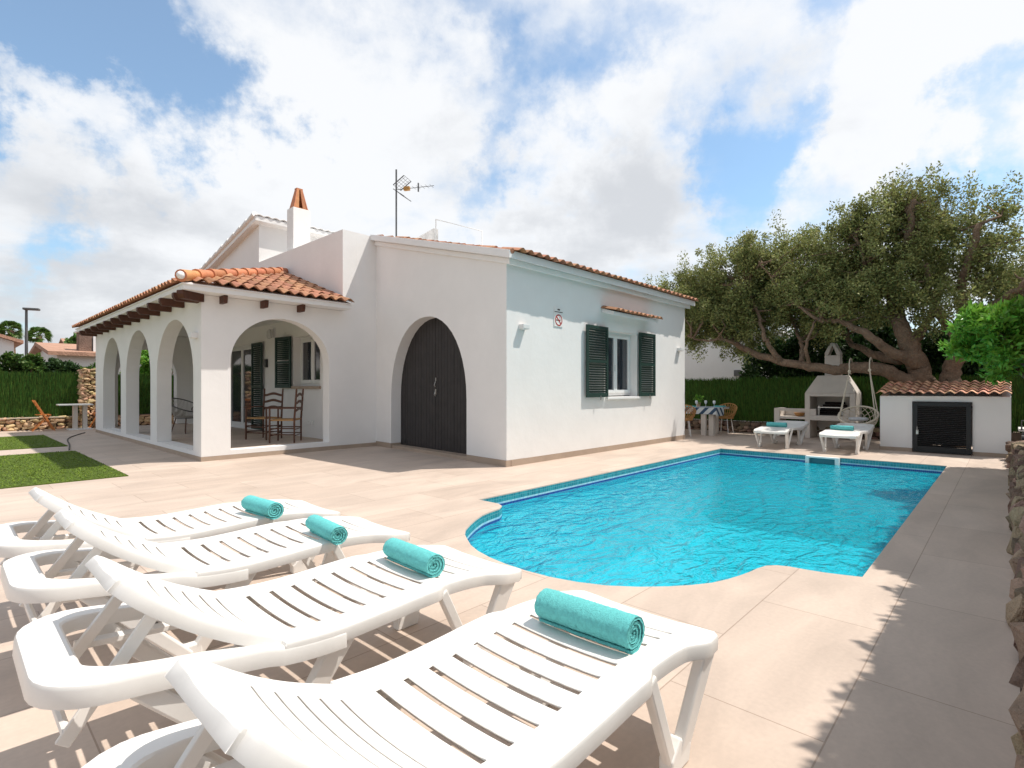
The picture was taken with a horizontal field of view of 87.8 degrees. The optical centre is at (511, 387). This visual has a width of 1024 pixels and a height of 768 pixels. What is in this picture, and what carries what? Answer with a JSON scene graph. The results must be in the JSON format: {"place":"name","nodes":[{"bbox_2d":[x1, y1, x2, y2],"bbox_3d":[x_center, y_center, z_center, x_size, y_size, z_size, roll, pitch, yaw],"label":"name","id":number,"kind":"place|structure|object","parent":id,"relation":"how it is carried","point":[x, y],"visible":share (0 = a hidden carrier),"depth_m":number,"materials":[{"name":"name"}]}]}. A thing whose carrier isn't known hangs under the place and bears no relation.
{"place":"outdoors","nodes":[
{"label":"outdoors","id":0,"kind":"place"},
{"bbox_2d":[0,435,67,449],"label":"lawn","id":1,"kind":"structure","parent":0,"point":[39,438],"depth_m":11.60,"materials":[{"name":"green plant"}]},
{"bbox_2d":[0,450,127,488],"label":"lawn","id":2,"kind":"structure","parent":0,"point":[71,472],"depth_m":7.66,"materials":[{"name":"green plant"}]},
{"bbox_2d":[72,188,698,466],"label":"house","id":3,"kind":"structure","parent":0,"point":[423,343],"depth_m":10.23,"materials":[{"name":"white paint"}]},
{"bbox_2d":[172,398,192,433],"bbox_3d":[-7.732,0.647,12.564,0.748,0.837,0.747,0,0,13],"label":"rope chair","id":4,"kind":"object","parent":3,"relation":"on","point":[184,413],"visible":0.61,"depth_m":12.42,"materials":[{"name":"grey fabric"}]},
{"bbox_2d":[188,332,197,338],"bbox_3d":[-5.261,-0.866,8.779,0.150,0.098,0.100,0,0,43],"label":"wall lamp","id":5,"kind":"object","parent":3,"relation":"attached to","point":[192,335],"visible":1,"depth_m":8.74,"materials":[{"name":"white"}]},
{"bbox_2d":[231,345,253,428],"bbox_3d":[-7.134,-0.035,14.138,1.800,2.170,0.080,0,0,43],"label":"patio door","id":6,"kind":"structure","parent":3,"relation":"in","point":[240,355],"depth_m":14.18,"materials":[{"name":"white"}]},
{"bbox_2d":[244,388,283,439],"bbox_3d":[-5.168,0.536,11.114,0.564,1.052,0.549,0,0,18],"label":"ladder back chair","id":7,"kind":"object","parent":3,"relation":"on","point":[263,417],"visible":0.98,"depth_m":11.14,"materials":[{"name":"brown wood"}]},
{"bbox_2d":[264,359,267,366],"bbox_3d":[-5.962,-0.600,12.901,0.100,0.200,0.055,0,0,43],"label":"key box","id":8,"kind":"object","parent":3,"relation":"attached to","point":[265,362],"visible":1,"depth_m":12.88,"materials":[{"name":"black paint"}]},
{"bbox_2d":[266,327,274,338],"bbox_3d":[-5.712,-1.300,12.584,0.120,0.280,0.179,0,0,43],"label":"porch lantern","id":9,"kind":"object","parent":3,"relation":"attached to","point":[269,334],"visible":1,"depth_m":12.54,"materials":[{"name":"white"}]},
{"bbox_2d":[267,389,303,442],"bbox_3d":[-4.457,0.536,10.507,0.549,1.052,0.564,0,0,-7],"label":"ladder back chair","id":10,"kind":"object","parent":3,"relation":"on","point":[293,419],"visible":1,"depth_m":10.30,"materials":[{"name":"brown wood"}]},
{"bbox_2d":[300,336,319,385],"bbox_3d":[-4.344,-0.590,11.682,1.230,1.100,0.080,0,0,43],"label":"window","id":11,"kind":"structure","parent":3,"relation":"in","point":[309,349],"depth_m":11.80,"materials":[{"name":"white"}]},
{"bbox_2d":[393,169,433,236],"bbox_3d":[-2.482,-4.160,13.551,1.071,2.920,0.418,0,0,16],"label":"tv antenna","id":12,"kind":"object","parent":3,"relation":"attached to","point":[406,188],"visible":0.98,"depth_m":13.67,"materials":[{"name":"grey metal"}]},
{"bbox_2d":[401,318,466,453],"bbox_3d":[-1.421,-0.107,9.848,0.097,2.505,2.520,0,0,-42],"label":"arched door","id":13,"kind":"structure","parent":3,"relation":"in","point":[433,384],"depth_m":9.87,"materials":[{"name":"brown wood"}]},
{"bbox_2d":[519,324,529,329],"bbox_3d":[0.192,-0.951,8.286,0.100,0.078,0.150,0,0,43],"label":"wall lamp","id":14,"kind":"object","parent":3,"relation":"attached to","point":[524,326],"visible":1,"depth_m":8.25,"materials":[{"name":"white"}]},
{"bbox_2d":[554,307,562,326],"bbox_3d":[0.786,-1.198,8.986,0.014,0.325,0.235,0,0,43],"label":"sign","id":15,"kind":"object","parent":3,"relation":"attached to","point":[558,317],"visible":1,"depth_m":8.98,"materials":[{"name":"white"}]},
{"bbox_2d":[608,332,629,395],"bbox_3d":[2.041,-0.475,10.595,0.105,1.250,1.180,0,0,43],"label":"window","id":16,"kind":"structure","parent":3,"relation":"in","point":[618,344],"depth_m":10.71,"materials":[{"name":"white"}]},
{"bbox_2d":[0,423,1019,767],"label":"terrace","id":17,"kind":"structure","parent":0,"point":[902,653],"depth_m":2.83,"materials":[{"name":"beige tile"}]},
{"bbox_2d":[30,400,54,430],"bbox_3d":[-13.228,0.771,14.999,0.420,0.878,0.507,0,0,43],"label":"folding chair","id":18,"kind":"object","parent":17,"relation":"on","point":[45,417],"visible":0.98,"depth_m":14.95,"materials":[{"name":"orange wood"}]},
{"bbox_2d":[56,404,93,429],"bbox_3d":[-12.653,0.833,15.397,0.600,0.735,0.770,0,0,43],"label":"garden table","id":19,"kind":"object","parent":17,"relation":"on","point":[75,417],"visible":1,"depth_m":15.36,"materials":[{"name":"white"}]},
{"bbox_2d":[67,432,84,449],"bbox_3d":[-10.037,1.188,12.146,0.239,0.024,4.894,0,0,-36],"label":"garden hose","id":20,"kind":"object","parent":17,"relation":"on","point":[72,436],"visible":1,"depth_m":12.56,"materials":[{"name":"grey rubber"}]},
{"bbox_2d":[77,368,95,427],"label":"stone pillar","id":21,"kind":"structure","parent":17,"relation":"on","point":[86,386],"depth_m":15.93,"materials":[{"name":"stone"}]},
{"bbox_2d":[0,487,340,573],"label":"sun lounger","id":22,"kind":"object","parent":17,"relation":"on","point":[43,529],"visible":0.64,"depth_m":3.03,"materials":[{"name":"white plastic"}]},
{"bbox_2d":[241,495,283,519],"bbox_3d":[-1.582,0.751,3.366,0.359,0.104,0.109,0,0,39],"label":"rolled towel","id":23,"kind":"object","parent":22,"relation":"on","point":[268,509],"visible":1,"depth_m":3.29,"materials":[{"name":"teal fabric"}]},
{"bbox_2d":[0,509,409,656],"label":"sun lounger","id":24,"kind":"object","parent":17,"relation":"on","point":[27,582],"visible":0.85,"depth_m":2.38,"materials":[{"name":"white plastic"}]},
{"bbox_2d":[305,514,347,544],"bbox_3d":[-1.000,0.756,2.859,0.099,0.094,0.359,0,0,-41],"label":"rolled towel","id":25,"kind":"object","parent":24,"relation":"on","point":[328,530],"visible":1,"depth_m":2.77,"materials":[{"name":"teal fabric"}]},
{"bbox_2d":[12,545,521,747],"bbox_3d":[-0.749,0.866,2.074,0.648,0.669,1.731,0,0,43],"label":"sun lounger","id":26,"kind":"object","parent":17,"relation":"on","point":[56,677],"visible":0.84,"depth_m":1.73,"materials":[{"name":"white plastic"}]},
{"bbox_2d":[383,538,444,577],"bbox_3d":[-0.446,0.754,2.384,0.103,0.099,0.358,0,0,-44],"label":"rolled towel","id":27,"kind":"object","parent":26,"relation":"on","point":[424,561],"visible":1,"depth_m":2.31,"materials":[{"name":"teal fabric"}]},
{"bbox_2d":[82,590,717,767],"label":"sun lounger","id":28,"kind":"object","parent":17,"relation":"on","point":[355,720],"visible":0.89,"depth_m":1.31,"materials":[{"name":"white plastic"}]},
{"bbox_2d":[534,588,644,654],"bbox_3d":[0.244,0.748,1.731,0.358,0.111,0.116,0,0,41],"label":"rolled towel","id":29,"kind":"object","parent":28,"relation":"on","point":[619,630],"visible":1,"depth_m":1.68,"materials":[{"name":"teal fabric"}]},
{"bbox_2d":[685,405,695,435],"bbox_3d":[4.290,0.805,13.323,0.626,0.794,0.572,0,0,13],"label":"wicker chair","id":30,"kind":"object","parent":17,"relation":"on","point":[689,418],"visible":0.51,"depth_m":13.14,"materials":[{"name":"wicker"}]},
{"bbox_2d":[465,448,946,532],"bbox_3d":[2.722,1.206,6.477,3.490,0.012,7.945,0,0,43],"label":"pool coping","id":31,"kind":"object","parent":17,"relation":"on","point":[661,461],"visible":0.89,"depth_m":8.18,"materials":[{"name":"blue tile"}]},
{"bbox_2d":[701,407,728,435],"bbox_3d":[4.790,0.850,14.115,1.600,0.700,0.900,0,0,43],"label":"dining table","id":32,"kind":"object","parent":17,"relation":"on","point":[713,425],"visible":0.4,"depth_m":13.43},
{"bbox_2d":[686,406,724,415],"bbox_3d":[4.790,0.597,14.108,1.650,0.206,0.950,0,0,43],"label":"table runner","id":33,"kind":"object","parent":32,"relation":"on","point":[717,411],"visible":0.69,"depth_m":13.43,"materials":[{"name":"fabric"}]},
{"bbox_2d":[693,394,703,406],"bbox_3d":[4.966,0.325,14.136,0.273,0.336,0.290,0,0,43],"label":"potted plant","id":34,"kind":"object","parent":33,"relation":"on","point":[699,401],"visible":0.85,"depth_m":14.12,"materials":[{"name":"green plant"}]},
{"bbox_2d":[719,403,736,433],"bbox_3d":[5.710,0.805,14.251,0.626,0.794,0.572,0,0,45],"label":"wicker chair","id":35,"kind":"object","parent":17,"relation":"on","point":[732,415],"visible":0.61,"depth_m":14.27,"materials":[{"name":"wicker"}]},
{"bbox_2d":[753,420,808,448],"bbox_3d":[5.654,0.962,11.122,0.648,0.476,1.731,0,0,43],"label":"sun lounger","id":36,"kind":"object","parent":17,"relation":"on","point":[798,426],"visible":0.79,"depth_m":10.87,"materials":[{"name":"white plastic"}]},
{"bbox_2d":[766,422,786,426],"bbox_3d":[5.505,0.760,11.066,0.382,0.100,0.104,0,0,42],"label":"rolled towel","id":37,"kind":"object","parent":36,"relation":"on","point":[775,424],"visible":1,"depth_m":11.04,"materials":[{"name":"teal fabric"}]},
{"bbox_2d":[774,343,861,440],"bbox_3d":[7.432,0.061,12.984,1.750,2.278,0.760,0,0,43],"label":"barbecue","id":38,"kind":"object","parent":17,"relation":"on","point":[824,394],"visible":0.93,"depth_m":12.73,"materials":[{"name":"white concrete"}]},
{"bbox_2d":[794,412,804,415],"bbox_3d":[7.124,0.655,13.174,0.260,0.090,0.260,0,0,43],"label":"bowl","id":39,"kind":"object","parent":38,"relation":"on","point":[799,414],"visible":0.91,"depth_m":13.10,"materials":[{"name":"wood"}]},
{"bbox_2d":[819,423,874,453],"bbox_3d":[6.478,0.962,10.261,0.648,0.476,1.731,0,0,43],"label":"sun lounger","id":40,"kind":"object","parent":17,"relation":"on","point":[859,431],"visible":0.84,"depth_m":9.96,"materials":[{"name":"white plastic"}]},
{"bbox_2d":[830,425,853,430],"bbox_3d":[6.296,0.760,10.153,0.383,0.094,0.098,0,0,45],"label":"rolled towel","id":41,"kind":"object","parent":40,"relation":"on","point":[841,427],"visible":1,"depth_m":10.12,"materials":[{"name":"teal fabric"}]},
{"bbox_2d":[685,419,1021,441],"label":"stone wall","id":42,"kind":"structure","parent":17,"relation":"on","point":[743,426],"depth_m":14.41,"materials":[{"name":"stone"}]},
{"bbox_2d":[685,374,1023,432],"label":"hedge screen","id":43,"kind":"object","parent":42,"relation":"on","point":[758,399],"visible":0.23,"depth_m":14.10,"materials":[{"name":"green plant"}]},
{"bbox_2d":[877,380,1011,457],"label":"pool shed","id":44,"kind":"structure","parent":17,"relation":"on","point":[935,418],"depth_m":9.77,"materials":[{"name":"paint"}]},
{"bbox_2d":[913,402,971,454],"bbox_3d":[7.818,0.725,9.679,0.845,0.920,0.076,0,0,43],"label":"door","id":45,"kind":"structure","parent":44,"relation":"in","point":[964,421],"depth_m":9.69,"materials":[{"name":"black paint"}]},
{"bbox_2d":[0,0,1023,357],"label":"sky","id":46,"kind":"structure","parent":0,"point":[622,138],"materials":[{"name":"blue"}]},
{"bbox_2d":[469,455,940,585],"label":"pool water","id":47,"kind":"structure","parent":0,"point":[779,487],"depth_m":6.05,"materials":[{"name":"blue liquid"}]},
{"bbox_2d":[575,516,886,586],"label":"pool floor","id":48,"kind":"structure","parent":0,"point":[631,570],"depth_m":8.05,"materials":[{"name":"blue tile"}]},
{"bbox_2d":[472,459,936,580],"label":"pool wall","id":49,"kind":"structure","parent":48,"relation":"on","point":[541,552],"depth_m":8.64,"materials":[{"name":"teal"}]},
{"bbox_2d":[468,453,941,545],"bbox_3d":[2.722,1.349,6.477,3.490,0.102,7.945,0,0,43],"label":"pool blue tile band","id":50,"kind":"object","parent":49,"relation":"attached to","point":[497,522],"visible":0.16,"depth_m":8.13,"materials":[{"name":"blue tile"}]},
{"bbox_2d":[467,452,942,538],"bbox_3d":[2.722,1.289,6.477,3.490,0.018,7.945,0,0,43],"label":"pool pale tile band","id":51,"kind":"object","parent":49,"relation":"attached to","point":[666,465],"visible":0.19,"depth_m":8.27,"materials":[{"name":"blue tile"}]},
{"bbox_2d":[465,449,945,537],"bbox_3d":[2.722,1.246,6.477,3.490,0.068,7.945,0,0,43],"label":"pool tile band","id":52,"kind":"object","parent":49,"relation":"attached to","point":[482,519],"visible":0.43,"depth_m":8.22,"materials":[{"name":"teal tile"}]},
{"bbox_2d":[805,455,839,466],"bbox_3d":[5.432,1.282,9.312,0.520,0.157,0.098,0,0,43],"label":"pool skimmer","id":53,"kind":"object","parent":52,"relation":"attached to","point":[825,461],"visible":0.99,"depth_m":9.32,"materials":[{"name":"white paint"}]},
{"bbox_2d":[1018,420,1023,440],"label":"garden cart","id":54,"kind":"object","parent":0,"point":[1021,428],"visible":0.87,"depth_m":9.52,"materials":[{"name":"white"}]},
{"label":"ground","id":55,"kind":"structure","parent":0,"visible":0},
{"bbox_2d":[0,334,23,364],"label":"neighbour house","id":56,"kind":"structure","parent":55,"relation":"on","point":[8,343],"depth_m":23.97,"materials":[{"name":"paint"}]},
{"bbox_2d":[0,320,24,352],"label":"tree","id":57,"kind":"object","parent":55,"relation":"on","point":[13,332],"visible":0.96,"depth_m":32.71,"materials":[{"name":"green plant"}]},
{"bbox_2d":[0,351,45,373],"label":"garden shrub","id":58,"kind":"object","parent":55,"relation":"on","point":[15,362],"visible":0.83,"depth_m":16.47,"materials":[{"name":"green plant"}]},
{"bbox_2d":[22,307,39,354],"bbox_3d":[-20.119,-1.073,22.273,0.532,4.545,0.234,0,0,-27],"label":"street lamp","id":59,"kind":"object","parent":55,"relation":"on","point":[26,326],"visible":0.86,"depth_m":22.20,"materials":[{"name":"grey metal"}]},
{"bbox_2d":[24,326,52,342],"bbox_3d":[-30.012,-1.363,33.769,1.388,5.145,1.470,0,0,43],"label":"tree","id":60,"kind":"object","parent":55,"relation":"on","point":[47,333],"visible":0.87,"depth_m":33.68,"materials":[{"name":"green plant"}]},
{"bbox_2d":[40,357,84,373],"bbox_3d":[-14.783,0.092,17.424,1.127,2.245,1.130,0,0,5],"label":"garden shrub","id":61,"kind":"object","parent":55,"relation":"on","point":[55,365],"visible":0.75,"depth_m":17.31,"materials":[{"name":"green plant"}]},
{"bbox_2d":[63,333,76,343],"bbox_3d":[-31.839,-1.516,39.454,2.945,5.456,2.660,0,0,43],"label":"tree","id":62,"kind":"object","parent":55,"relation":"on","point":[71,340],"visible":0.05,"depth_m":38.57,"materials":[{"name":"green plant"}]},
{"bbox_2d":[80,362,95,368],"bbox_3d":[-13.821,0.113,17.722,0.803,2.197,1.066,0,0,43],"label":"garden shrub","id":63,"kind":"object","parent":55,"relation":"on","point":[92,366],"visible":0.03,"depth_m":17.59,"materials":[{"name":"green plant"}]},
{"bbox_2d":[0,414,184,430],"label":"stone wall","id":64,"kind":"structure","parent":55,"relation":"on","point":[30,423],"depth_m":15.30,"materials":[{"name":"stone"}]},
{"bbox_2d":[0,370,173,417],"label":"hedge screen","id":65,"kind":"object","parent":64,"relation":"on","point":[46,392],"visible":0.16,"depth_m":15.45,"materials":[{"name":"green plant"}]},
{"bbox_2d":[29,331,172,374],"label":"neighbour house","id":66,"kind":"structure","parent":55,"relation":"on","point":[82,351],"depth_m":20.62,"materials":[{"name":"paint"}]},
{"bbox_2d":[119,350,172,375],"bbox_3d":[-13.045,-0.207,19.201,1.201,2.852,1.904,0,0,43],"label":"garden shrub","id":67,"kind":"object","parent":55,"relation":"on","point":[144,367],"visible":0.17,"depth_m":18.89,"materials":[{"name":"green plant"}]},
{"bbox_2d":[685,331,816,421],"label":"neighbour house","id":68,"kind":"structure","parent":55,"relation":"on","point":[711,365],"depth_m":18.43,"materials":[{"name":"white paint"}]},
{"bbox_2d":[739,329,834,379],"bbox_3d":[7.941,-0.403,15.037,3.077,3.320,2.170,0,0,18],"label":"evergreen bush","id":69,"kind":"object","parent":55,"relation":"on","point":[789,348],"visible":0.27,"depth_m":14.97,"materials":[{"name":"green plant"}]},
{"bbox_2d":[642,161,1023,446],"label":"olive tree","id":70,"kind":"object","parent":55,"relation":"on","point":[826,289],"visible":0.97,"depth_m":11.43,"materials":[{"name":"green plant"}]},
{"bbox_2d":[837,357,879,425],"bbox_3d":[7.432,0.131,11.405,0.760,1.594,0.786,0,0,43],"label":"hanging chair","id":71,"kind":"object","parent":70,"relation":"hanging from","point":[858,418],"visible":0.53,"depth_m":11.41,"materials":[{"name":"white wicker"}]},
{"bbox_2d":[819,304,949,426],"bbox_3d":[9.450,-0.592,13.421,3.211,3.940,2.352,0,0,43],"label":"evergreen bush","id":72,"kind":"object","parent":55,"relation":"on","point":[885,334],"visible":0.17,"depth_m":13.09,"materials":[{"name":"green plant"}]},
{"bbox_2d":[920,268,1020,432],"bbox_3d":[10.862,-0.753,12.024,3.103,4.009,2.197,0,0,43],"label":"evergreen bush","id":73,"kind":"object","parent":55,"relation":"on","point":[967,368],"visible":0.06,"depth_m":12.38,"materials":[{"name":"green plant"}]},
{"bbox_2d":[1005,440,1023,767],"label":"rock border","id":74,"kind":"object","parent":55,"relation":"on","point":[1014,615],"visible":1,"depth_m":2.89,"materials":[{"name":"stone"}]},
{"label":"soil bed","id":75,"kind":"structure","parent":55,"relation":"on","visible":0},
{"bbox_2d":[937,294,1023,385],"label":"pittosporum tree","id":76,"kind":"object","parent":75,"relation":"on","point":[991,335],"visible":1,"depth_m":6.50,"materials":[{"name":"green plant"}]}
]}

